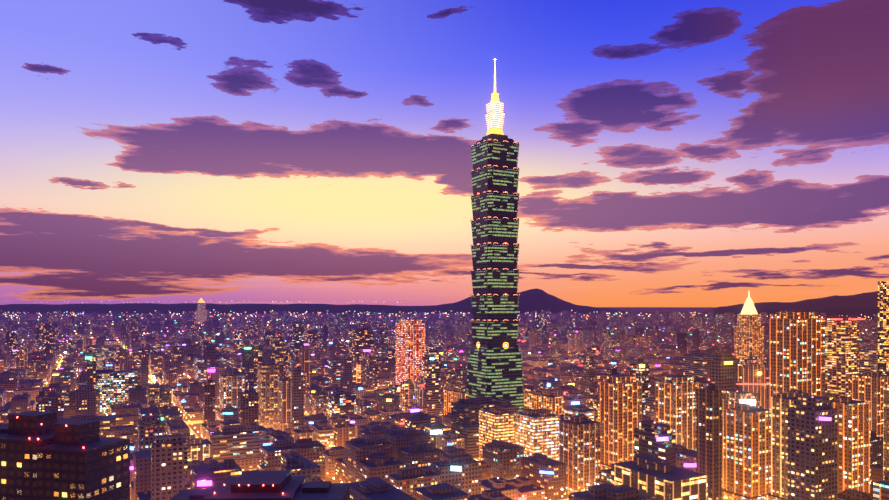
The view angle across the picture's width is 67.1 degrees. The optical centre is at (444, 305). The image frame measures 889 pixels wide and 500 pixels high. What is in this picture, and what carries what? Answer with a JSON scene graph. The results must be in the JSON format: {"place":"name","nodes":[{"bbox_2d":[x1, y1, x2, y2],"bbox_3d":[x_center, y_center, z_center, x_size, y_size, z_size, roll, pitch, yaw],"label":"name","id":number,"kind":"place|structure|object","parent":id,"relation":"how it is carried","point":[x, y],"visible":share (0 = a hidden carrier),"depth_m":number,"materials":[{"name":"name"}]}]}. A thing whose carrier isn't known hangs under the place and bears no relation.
{"place":"outdoors","nodes":[
{"label":"outdoors","id":0,"kind":"place"},
{"bbox_2d":[0,288,698,313],"bbox_3d":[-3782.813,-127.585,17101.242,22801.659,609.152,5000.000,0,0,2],"label":"mountain range","id":1,"kind":"structure","parent":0,"point":[536,300],"depth_m":15792.35,"materials":[{"name":"purple"}]},
{"bbox_2d":[0,307,724,499],"bbox_3d":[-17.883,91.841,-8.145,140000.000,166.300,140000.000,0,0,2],"label":"ground","id":2,"kind":"structure","parent":0,"point":[195,428],"depth_m":11798.67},
{"bbox_2d":[0,281,888,499],"bbox_3d":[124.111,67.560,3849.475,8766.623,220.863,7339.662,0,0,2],"label":"city buildings","id":3,"kind":"structure","parent":2,"relation":"on","point":[779,440],"depth_m":713.94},
{"bbox_2d":[2,296,873,499],"bbox_3d":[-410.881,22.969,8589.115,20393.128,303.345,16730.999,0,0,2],"label":"lights","id":4,"kind":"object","parent":3,"relation":"attached to","point":[749,307],"visible":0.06,"depth_m":1132.30},
{"bbox_2d":[466,59,524,412],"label":"skyscraper","id":5,"kind":"structure","parent":2,"relation":"on","point":[495,368],"depth_m":883.55,"materials":[{"name":"green glass"}]},
{"bbox_2d":[0,0,888,306],"label":"sky","id":6,"kind":"structure","parent":0,"point":[673,153],"materials":[{"name":"purple"}]},
{"bbox_2d":[682,306,877,320],"bbox_3d":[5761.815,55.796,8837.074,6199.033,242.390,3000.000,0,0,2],"label":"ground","id":7,"kind":"structure","parent":0,"point":[865,312],"depth_m":8335.18,"materials":[{"name":"purple"}]},
{"bbox_2d":[690,291,877,314],"bbox_3d":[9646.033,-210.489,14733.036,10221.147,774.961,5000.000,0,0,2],"label":"mountain","id":8,"kind":"structure","parent":0,"point":[864,299],"depth_m":13806.80,"materials":[{"name":"purple"}]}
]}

